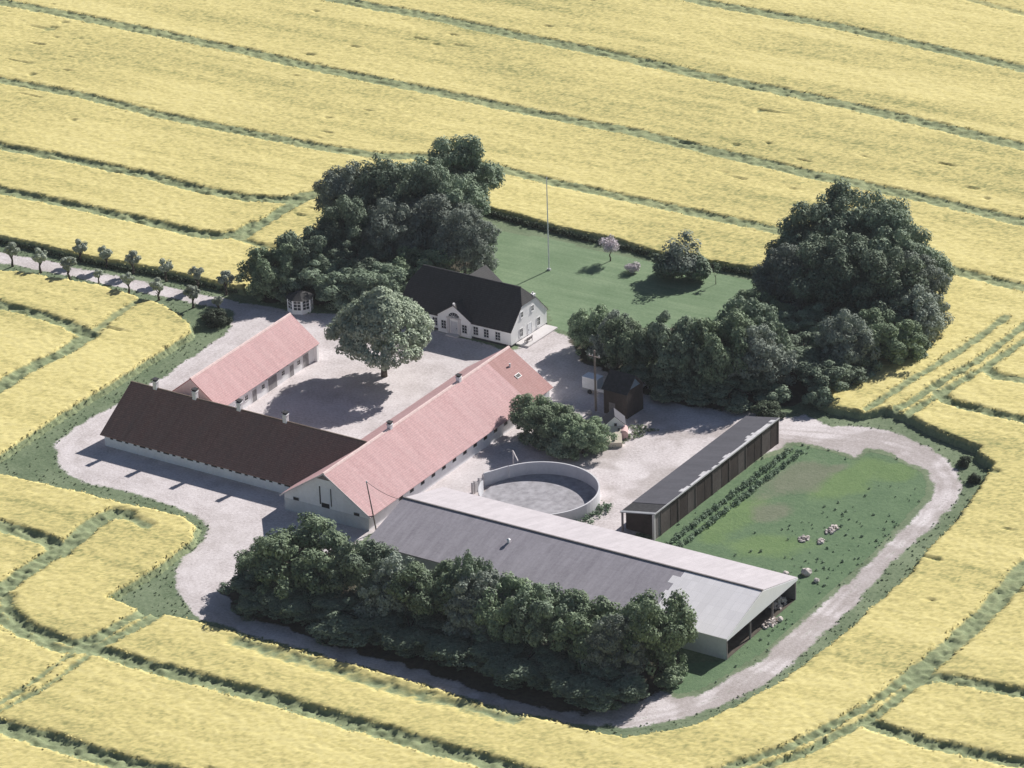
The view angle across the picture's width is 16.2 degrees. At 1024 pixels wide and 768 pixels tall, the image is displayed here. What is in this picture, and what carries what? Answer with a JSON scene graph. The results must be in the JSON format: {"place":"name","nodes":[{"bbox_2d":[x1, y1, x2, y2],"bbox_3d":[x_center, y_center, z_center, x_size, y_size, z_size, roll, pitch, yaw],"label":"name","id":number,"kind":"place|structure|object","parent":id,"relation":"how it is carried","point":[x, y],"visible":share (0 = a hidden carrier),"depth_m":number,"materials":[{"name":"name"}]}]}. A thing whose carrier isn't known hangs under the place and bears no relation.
{"place":"outdoors","nodes":[
{"label":"outdoors","id":0,"kind":"place"},
{"bbox_2d":[0,248,249,318],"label":"lane","id":1,"kind":"structure","parent":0,"point":[233,307],"depth_m":595.16,"materials":[{"name":"grey gravel"}]},
{"bbox_2d":[262,246,468,305],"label":"woodland floor","id":2,"kind":"structure","parent":0,"point":[275,300],"depth_m":587.49,"materials":[{"name":"green plant"}]},
{"bbox_2d":[233,241,300,300],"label":"broadleaf tree","id":3,"kind":"object","parent":2,"relation":"on","point":[266,276],"visible":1,"depth_m":585.80,"materials":[{"name":"green plant"}]},
{"bbox_2d":[274,226,339,285],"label":"broadleaf tree","id":4,"kind":"object","parent":2,"relation":"on","point":[312,245],"visible":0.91,"depth_m":587.58,"materials":[{"name":"green plant"}]},
{"bbox_2d":[286,255,353,309],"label":"broadleaf tree","id":5,"kind":"object","parent":2,"relation":"on","point":[326,287],"visible":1,"depth_m":583.58,"materials":[{"name":"green plant"}]},
{"bbox_2d":[306,194,370,251],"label":"broadleaf tree","id":6,"kind":"object","parent":2,"relation":"on","point":[342,225],"visible":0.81,"depth_m":593.18,"materials":[{"name":"green plant"}]},
{"bbox_2d":[311,159,369,218],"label":"broadleaf tree","id":7,"kind":"object","parent":2,"relation":"on","point":[337,183],"visible":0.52,"depth_m":601.90,"materials":[{"name":"green plant"}]},
{"bbox_2d":[331,284,362,309],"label":"bush","id":8,"kind":"object","parent":2,"relation":"on","point":[349,294],"visible":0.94,"depth_m":581.64,"materials":[{"name":"green plant"}]},
{"bbox_2d":[326,238,393,277],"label":"broadleaf tree","id":9,"kind":"object","parent":2,"relation":"on","point":[366,256],"visible":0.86,"depth_m":589.27,"materials":[{"name":"green plant"}]},
{"bbox_2d":[335,153,417,210],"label":"broadleaf tree","id":10,"kind":"object","parent":2,"relation":"on","point":[372,186],"visible":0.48,"depth_m":599.72,"materials":[{"name":"green plant"}]},
{"bbox_2d":[348,261,407,294],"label":"broadleaf tree","id":11,"kind":"object","parent":2,"relation":"on","point":[362,280],"visible":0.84,"depth_m":581.06,"materials":[{"name":"green plant"}]},
{"bbox_2d":[357,200,421,265],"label":"broadleaf tree","id":12,"kind":"object","parent":2,"relation":"on","point":[381,231],"visible":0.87,"depth_m":590.89,"materials":[{"name":"green plant"}]},
{"bbox_2d":[387,162,443,217],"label":"broadleaf tree","id":13,"kind":"object","parent":2,"relation":"on","point":[420,180],"visible":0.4,"depth_m":597.98,"materials":[{"name":"green plant"}]},
{"bbox_2d":[384,245,455,282],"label":"broadleaf tree","id":14,"kind":"object","parent":2,"relation":"on","point":[405,258],"visible":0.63,"depth_m":586.94,"materials":[{"name":"green plant"}]},
{"bbox_2d":[400,193,483,265],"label":"broadleaf tree","id":15,"kind":"object","parent":2,"relation":"on","point":[426,216],"visible":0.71,"depth_m":592.33,"materials":[{"name":"green plant"}]},
{"bbox_2d":[426,165,490,232],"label":"broadleaf tree","id":16,"kind":"object","parent":2,"relation":"on","point":[466,193],"visible":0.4,"depth_m":598.86,"materials":[{"name":"green plant"}]},
{"bbox_2d":[426,133,505,197],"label":"broadleaf tree","id":17,"kind":"object","parent":2,"relation":"on","point":[464,157],"visible":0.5,"depth_m":609.55,"materials":[{"name":"green plant"}]},
{"bbox_2d":[220,553,681,715],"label":"woodland floor","id":18,"kind":"structure","parent":0,"point":[477,681],"depth_m":471.52,"materials":[{"name":"green plant"}]},
{"bbox_2d":[216,570,289,621],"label":"broadleaf tree","id":19,"kind":"object","parent":18,"relation":"on","point":[253,600],"visible":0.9,"depth_m":487.86,"materials":[{"name":"green plant"}]},
{"bbox_2d":[233,536,293,590],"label":"broadleaf tree","id":20,"kind":"object","parent":18,"relation":"on","point":[245,561],"visible":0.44,"depth_m":492.97,"materials":[{"name":"green plant"}]},
{"bbox_2d":[251,511,359,609],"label":"broadleaf tree","id":21,"kind":"object","parent":18,"relation":"on","point":[310,565],"visible":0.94,"depth_m":488.44,"materials":[{"name":"green plant"}]},
{"bbox_2d":[263,581,355,625],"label":"broadleaf tree","id":22,"kind":"object","parent":18,"relation":"on","point":[290,608],"visible":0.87,"depth_m":484.32,"materials":[{"name":"green plant"}]},
{"bbox_2d":[305,590,405,647],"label":"broadleaf tree","id":23,"kind":"object","parent":18,"relation":"on","point":[343,625],"visible":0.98,"depth_m":480.03,"materials":[{"name":"green plant"}]},
{"bbox_2d":[327,538,405,608],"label":"broadleaf tree","id":24,"kind":"object","parent":18,"relation":"on","point":[359,567],"visible":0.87,"depth_m":485.04,"materials":[{"name":"green plant"}]},
{"bbox_2d":[353,550,433,617],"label":"broadleaf tree","id":25,"kind":"object","parent":18,"relation":"on","point":[383,603],"visible":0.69,"depth_m":481.16,"materials":[{"name":"green plant"}]},
{"bbox_2d":[361,608,453,657],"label":"bush","id":26,"kind":"object","parent":18,"relation":"on","point":[407,638],"visible":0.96,"depth_m":477.68,"materials":[{"name":"green plant"}]},
{"bbox_2d":[384,558,465,624],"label":"broadleaf tree","id":27,"kind":"object","parent":18,"relation":"on","point":[437,587],"visible":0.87,"depth_m":478.58,"materials":[{"name":"green plant"}]},
{"bbox_2d":[422,625,520,672],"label":"bush","id":28,"kind":"object","parent":18,"relation":"on","point":[455,649],"visible":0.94,"depth_m":472.09,"materials":[{"name":"green plant"}]},
{"bbox_2d":[450,549,500,595],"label":"broadleaf tree","id":29,"kind":"object","parent":18,"relation":"on","point":[469,566],"visible":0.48,"depth_m":479.11,"materials":[{"name":"green plant"}]},
{"bbox_2d":[441,568,513,641],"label":"broadleaf tree","id":30,"kind":"object","parent":18,"relation":"on","point":[460,610],"visible":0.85,"depth_m":475.23,"materials":[{"name":"green plant"}]},
{"bbox_2d":[468,570,555,642],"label":"broadleaf tree","id":31,"kind":"object","parent":18,"relation":"on","point":[495,617],"visible":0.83,"depth_m":473.44,"materials":[{"name":"green plant"}]},
{"bbox_2d":[471,633,578,689],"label":"bush","id":32,"kind":"object","parent":18,"relation":"on","point":[513,670],"visible":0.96,"depth_m":467.85,"materials":[{"name":"green plant"}]},
{"bbox_2d":[503,582,595,654],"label":"broadleaf tree","id":33,"kind":"object","parent":18,"relation":"on","point":[539,612],"visible":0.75,"depth_m":470.34,"materials":[{"name":"green plant"}]},
{"bbox_2d":[525,652,631,705],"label":"bush","id":34,"kind":"object","parent":18,"relation":"on","point":[572,688],"visible":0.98,"depth_m":463.76,"materials":[{"name":"green plant"}]},
{"bbox_2d":[541,589,621,671],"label":"broadleaf tree","id":35,"kind":"object","parent":18,"relation":"on","point":[575,625],"visible":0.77,"depth_m":468.21,"materials":[{"name":"green plant"}]},
{"bbox_2d":[579,613,647,678],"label":"broadleaf tree","id":36,"kind":"object","parent":18,"relation":"on","point":[604,644],"visible":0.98,"depth_m":464.92,"materials":[{"name":"green plant"}]},
{"bbox_2d":[577,663,649,712],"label":"bush","id":37,"kind":"object","parent":18,"relation":"on","point":[632,688],"visible":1,"depth_m":461.32,"materials":[{"name":"green plant"}]},
{"bbox_2d":[616,588,697,677],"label":"broadleaf tree","id":38,"kind":"object","parent":18,"relation":"on","point":[660,634],"visible":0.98,"depth_m":465.80,"materials":[{"name":"green plant"}]},
{"bbox_2d":[653,666,683,688],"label":"bush","id":39,"kind":"object","parent":18,"relation":"on","point":[667,678],"visible":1,"depth_m":466.37,"materials":[{"name":"green plant"}]},
{"bbox_2d":[0,215,988,737],"bbox_3d":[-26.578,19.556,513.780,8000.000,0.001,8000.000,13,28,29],"label":"ground","id":40,"kind":"structure","parent":0,"point":[150,595],"depth_m":532.51,"materials":[{"name":"green plant"}]},
{"bbox_2d":[0,238,238,292],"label":"lane hedge","id":41,"kind":"object","parent":40,"relation":"on","point":[98,263],"visible":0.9,"depth_m":599.98,"materials":[{"name":"green plant"}]},
{"bbox_2d":[46,301,793,628],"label":"farmyard","id":42,"kind":"structure","parent":40,"relation":"on","point":[330,390],"depth_m":537.30,"materials":[{"name":"grey gravel"}]},
{"bbox_2d":[200,308,232,327],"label":"bush","id":43,"kind":"object","parent":42,"relation":"on","point":[212,317],"visible":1,"depth_m":577.51,"materials":[{"name":"green plant"}]},
{"bbox_2d":[100,377,366,492],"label":"barn","id":44,"kind":"structure","parent":42,"relation":"on","point":[238,443],"depth_m":529.51,"materials":[{"name":"tile"}]},
{"bbox_2d":[173,313,318,408],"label":"barn","id":45,"kind":"structure","parent":42,"relation":"on","point":[253,369],"depth_m":553.37,"materials":[{"name":"tile"}]},
{"bbox_2d":[285,287,313,314],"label":"garden pavilion","id":46,"kind":"structure","parent":42,"relation":"on","point":[299,302],"depth_m":581.33,"materials":[{"name":"white paint"}]},
{"bbox_2d":[324,285,434,377],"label":"chestnut tree","id":47,"kind":"object","parent":42,"relation":"on","point":[378,318],"visible":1,"depth_m":551.16,"materials":[{"name":"green plant"}]},
{"bbox_2d":[280,346,552,530],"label":"barn","id":48,"kind":"structure","parent":42,"relation":"on","point":[434,436],"depth_m":525.01,"materials":[{"name":"tile"}]},
{"bbox_2d":[471,450,599,520],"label":"manure tank","id":49,"kind":"object","parent":42,"relation":"on","point":[567,491],"visible":0.73,"depth_m":520.60,"materials":[{"name":"concrete"}]},
{"bbox_2d":[507,393,564,441],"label":"bush","id":50,"kind":"object","parent":42,"relation":"on","point":[522,406],"visible":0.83,"depth_m":535.23,"materials":[{"name":"green plant"}]},
{"bbox_2d":[516,324,557,347],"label":"terrace","id":51,"kind":"structure","parent":42,"relation":"on","point":[542,332],"depth_m":570.57,"materials":[{"name":"concrete"}]},
{"bbox_2d":[522,404,587,442],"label":"bush","id":52,"kind":"object","parent":42,"relation":"on","point":[544,428],"visible":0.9,"depth_m":530.85,"materials":[{"name":"green plant"}]},
{"bbox_2d":[545,434,580,458],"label":"bush","id":53,"kind":"object","parent":42,"relation":"on","point":[555,447],"visible":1,"depth_m":528.34,"materials":[{"name":"green plant"}]},
{"bbox_2d":[549,413,618,460],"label":"bush","id":54,"kind":"object","parent":42,"relation":"on","point":[591,435],"visible":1,"depth_m":528.43,"materials":[{"name":"green plant"}]},
{"bbox_2d":[582,372,603,393],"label":"box trailer","id":55,"kind":"object","parent":42,"relation":"on","point":[588,381],"visible":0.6,"depth_m":550.04,"materials":[{"name":"white paint"}]},
{"bbox_2d":[603,408,625,447],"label":"shed","id":56,"kind":"structure","parent":42,"relation":"on","point":[614,419],"depth_m":535.48,"materials":[{"name":"brick"}]},
{"bbox_2d":[601,369,644,418],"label":"hut","id":57,"kind":"object","parent":42,"relation":"on","point":[623,393],"visible":0.93,"depth_m":541.92,"materials":[{"name":"wood"}]},
{"bbox_2d":[620,416,779,540],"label":"shed","id":58,"kind":"structure","parent":42,"relation":"on","point":[679,493],"depth_m":516.72,"materials":[{"name":"metal"}]},
{"bbox_2d":[428,208,501,274],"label":"broadleaf tree","id":59,"kind":"object","parent":40,"relation":"on","point":[464,236],"visible":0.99,"depth_m":588.28,"materials":[{"name":"green plant"}]},
{"bbox_2d":[403,264,547,347],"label":"farmhouse","id":60,"kind":"object","parent":40,"relation":"on","point":[485,303],"visible":0.85,"depth_m":571.10,"materials":[{"name":"tile"}]},
{"bbox_2d":[366,487,797,659],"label":"barn","id":61,"kind":"structure","parent":40,"relation":"on","point":[730,601],"depth_m":490.52,"materials":[{"name":"grey fibre cement roofing"},{"name":"pale concrete"},{"name":"dark wood"}]},
{"bbox_2d":[487,210,753,275],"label":"garden hedge","id":62,"kind":"object","parent":40,"relation":"on","point":[585,237],"visible":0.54,"depth_m":606.67,"materials":[{"name":"green plant"}]},
{"bbox_2d":[655,445,926,693],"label":"paddock","id":63,"kind":"structure","parent":40,"relation":"on","point":[804,487],"depth_m":509.26,"materials":[{"name":"green plant"}]},
{"bbox_2d":[665,447,803,546],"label":"weed rows","id":64,"kind":"object","parent":63,"relation":"on","point":[743,484],"visible":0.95,"depth_m":516.33,"materials":[{"name":"green plant"}]},
{"bbox_2d":[677,443,920,682],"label":"paddock weeds","id":65,"kind":"object","parent":63,"relation":"on","point":[822,561],"visible":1,"depth_m":503.62,"materials":[{"name":"green plant"}]},
{"bbox_2d":[801,383,833,408],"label":"bush","id":66,"kind":"object","parent":40,"relation":"on","point":[821,396],"visible":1,"depth_m":541.92,"materials":[{"name":"green plant"}]},
{"bbox_2d":[852,307,928,364],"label":"broadleaf tree","id":67,"kind":"object","parent":40,"relation":"on","point":[896,341],"visible":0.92,"depth_m":554.35,"materials":[{"name":"green plant"}]},
{"bbox_2d":[886,284,954,343],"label":"broadleaf tree","id":68,"kind":"object","parent":40,"relation":"on","point":[930,320],"visible":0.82,"depth_m":559.44,"materials":[{"name":"green plant"}]},
{"bbox_2d":[0,0,1023,767],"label":"rapeseed field","id":69,"kind":"structure","parent":0,"point":[214,138],"depth_m":613.98,"materials":[{"name":"yellow plant"}]},
{"bbox_2d":[192,411,969,731],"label":"track","id":70,"kind":"structure","parent":0,"point":[803,634],"depth_m":483.83,"materials":[{"name":"grey gravel"}]},
{"bbox_2d":[467,230,774,331],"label":"lawn","id":71,"kind":"structure","parent":0,"point":[575,279],"depth_m":589.01,"materials":[{"name":"green plant"}]},
{"bbox_2d":[649,251,681,277],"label":"bush","id":72,"kind":"object","parent":71,"relation":"on","point":[659,272],"visible":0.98,"depth_m":588.63,"materials":[{"name":"green plant"}]},
{"bbox_2d":[658,229,701,276],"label":"bush","id":73,"kind":"object","parent":71,"relation":"on","point":[680,255],"visible":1,"depth_m":588.26,"materials":[{"name":"green plant"}]},
{"bbox_2d":[677,252,712,280],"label":"bush","id":74,"kind":"object","parent":71,"relation":"on","point":[703,269],"visible":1,"depth_m":587.35,"materials":[{"name":"green plant"}]},
{"bbox_2d":[569,291,881,411],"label":"woodland floor","id":75,"kind":"structure","parent":0,"point":[798,390],"depth_m":550.23,"materials":[{"name":"green plant"}]},
{"bbox_2d":[566,304,610,355],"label":"broadleaf tree","id":76,"kind":"object","parent":75,"relation":"on","point":[583,327],"visible":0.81,"depth_m":561.47,"materials":[{"name":"green plant"}]},
{"bbox_2d":[585,308,641,369],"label":"broadleaf tree","id":77,"kind":"object","parent":75,"relation":"on","point":[598,346],"visible":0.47,"depth_m":556.80,"materials":[{"name":"green plant"}]},
{"bbox_2d":[597,315,657,372],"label":"broadleaf tree","id":78,"kind":"object","parent":75,"relation":"on","point":[624,342],"visible":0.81,"depth_m":551.67,"materials":[{"name":"green plant"}]},
{"bbox_2d":[617,360,673,389],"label":"broadleaf tree","id":79,"kind":"object","parent":75,"relation":"on","point":[642,373],"visible":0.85,"depth_m":549.30,"materials":[{"name":"green plant"}]},
{"bbox_2d":[648,384,682,402],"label":"bush","id":80,"kind":"object","parent":75,"relation":"on","point":[660,393],"visible":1,"depth_m":546.40,"materials":[{"name":"green plant"}]},
{"bbox_2d":[636,309,703,393],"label":"broadleaf tree","id":81,"kind":"object","parent":75,"relation":"on","point":[668,345],"visible":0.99,"depth_m":546.92,"materials":[{"name":"green plant"}]},
{"bbox_2d":[662,367,712,395],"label":"broadleaf tree","id":82,"kind":"object","parent":75,"relation":"on","point":[685,384],"visible":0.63,"depth_m":545.76,"materials":[{"name":"green plant"}]},
{"bbox_2d":[682,389,718,405],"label":"bush","id":83,"kind":"object","parent":75,"relation":"on","point":[696,397],"visible":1,"depth_m":544.76,"materials":[{"name":"green plant"}]},
{"bbox_2d":[676,307,759,396],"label":"broadleaf tree","id":84,"kind":"object","parent":75,"relation":"on","point":[714,341],"visible":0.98,"depth_m":545.03,"materials":[{"name":"green plant"}]},
{"bbox_2d":[716,393,752,413],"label":"bush","id":85,"kind":"object","parent":75,"relation":"on","point":[740,403],"visible":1,"depth_m":542.28,"materials":[{"name":"green plant"}]},
{"bbox_2d":[702,370,771,398],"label":"broadleaf tree","id":86,"kind":"object","parent":75,"relation":"on","point":[752,384],"visible":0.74,"depth_m":545.20,"materials":[{"name":"green plant"}]},
{"bbox_2d":[716,295,791,351],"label":"broadleaf tree","id":87,"kind":"object","parent":75,"relation":"on","point":[757,313],"visible":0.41,"depth_m":553.85,"materials":[{"name":"green plant"}]},
{"bbox_2d":[727,289,788,318],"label":"broadleaf tree","id":88,"kind":"object","parent":75,"relation":"on","point":[769,300],"visible":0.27,"depth_m":567.87,"materials":[{"name":"green plant"}]},
{"bbox_2d":[723,323,797,393],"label":"broadleaf tree","id":89,"kind":"object","parent":75,"relation":"on","point":[768,359],"visible":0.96,"depth_m":545.26,"materials":[{"name":"green plant"}]},
{"bbox_2d":[750,400,785,418],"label":"bush","id":90,"kind":"object","parent":75,"relation":"on","point":[765,408],"visible":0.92,"depth_m":539.95,"materials":[{"name":"green plant"}]},
{"bbox_2d":[753,381,792,403],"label":"bush","id":91,"kind":"object","parent":75,"relation":"on","point":[779,393],"visible":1,"depth_m":544.54,"materials":[{"name":"green plant"}]},
{"bbox_2d":[749,242,823,311],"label":"broadleaf tree","id":92,"kind":"object","parent":75,"relation":"on","point":[773,270],"visible":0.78,"depth_m":570.42,"materials":[{"name":"green plant"}]},
{"bbox_2d":[776,303,828,333],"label":"broadleaf tree","id":93,"kind":"object","parent":75,"relation":"on","point":[791,325],"visible":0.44,"depth_m":562.08,"materials":[{"name":"green plant"}]},
{"bbox_2d":[783,330,835,375],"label":"broadleaf tree","id":94,"kind":"object","parent":75,"relation":"on","point":[803,348],"visible":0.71,"depth_m":554.85,"materials":[{"name":"green plant"}]},
{"bbox_2d":[764,192,859,283],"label":"broadleaf tree","id":95,"kind":"object","parent":75,"relation":"on","point":[796,232],"visible":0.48,"depth_m":576.79,"materials":[{"name":"green plant"}]},
{"bbox_2d":[790,300,862,341],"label":"broadleaf tree","id":96,"kind":"object","parent":75,"relation":"on","point":[814,313],"visible":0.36,"depth_m":563.12,"materials":[{"name":"green plant"}]},
{"bbox_2d":[788,228,872,313],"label":"broadleaf tree","id":97,"kind":"object","parent":75,"relation":"on","point":[833,263],"visible":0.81,"depth_m":566.18,"materials":[{"name":"green plant"}]},
{"bbox_2d":[792,353,868,391],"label":"broadleaf tree","id":98,"kind":"object","parent":75,"relation":"on","point":[812,371],"visible":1,"depth_m":546.59,"materials":[{"name":"green plant"}]},
{"bbox_2d":[808,176,881,243],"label":"broadleaf tree","id":99,"kind":"object","parent":75,"relation":"on","point":[842,199],"visible":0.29,"depth_m":578.91,"materials":[{"name":"green plant"}]},
{"bbox_2d":[813,308,881,366],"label":"broadleaf tree","id":100,"kind":"object","parent":75,"relation":"on","point":[854,342],"visible":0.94,"depth_m":550.84,"materials":[{"name":"green plant"}]},
{"bbox_2d":[842,189,929,247],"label":"broadleaf tree","id":101,"kind":"object","parent":75,"relation":"on","point":[884,211],"visible":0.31,"depth_m":574.81,"materials":[{"name":"green plant"}]},
{"bbox_2d":[839,247,936,321],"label":"broadleaf tree","id":102,"kind":"object","parent":75,"relation":"on","point":[885,279],"visible":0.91,"depth_m":561.71,"materials":[{"name":"green plant"}]},
{"bbox_2d":[867,210,955,302],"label":"broadleaf tree","id":103,"kind":"object","parent":75,"relation":"on","point":[902,228],"visible":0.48,"depth_m":570.38,"materials":[{"name":"green plant"}]},
{"bbox_2d":[900,250,951,304],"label":"broadleaf tree","id":104,"kind":"object","parent":75,"relation":"on","point":[940,283],"visible":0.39,"depth_m":565.79,"materials":[{"name":"green plant"}]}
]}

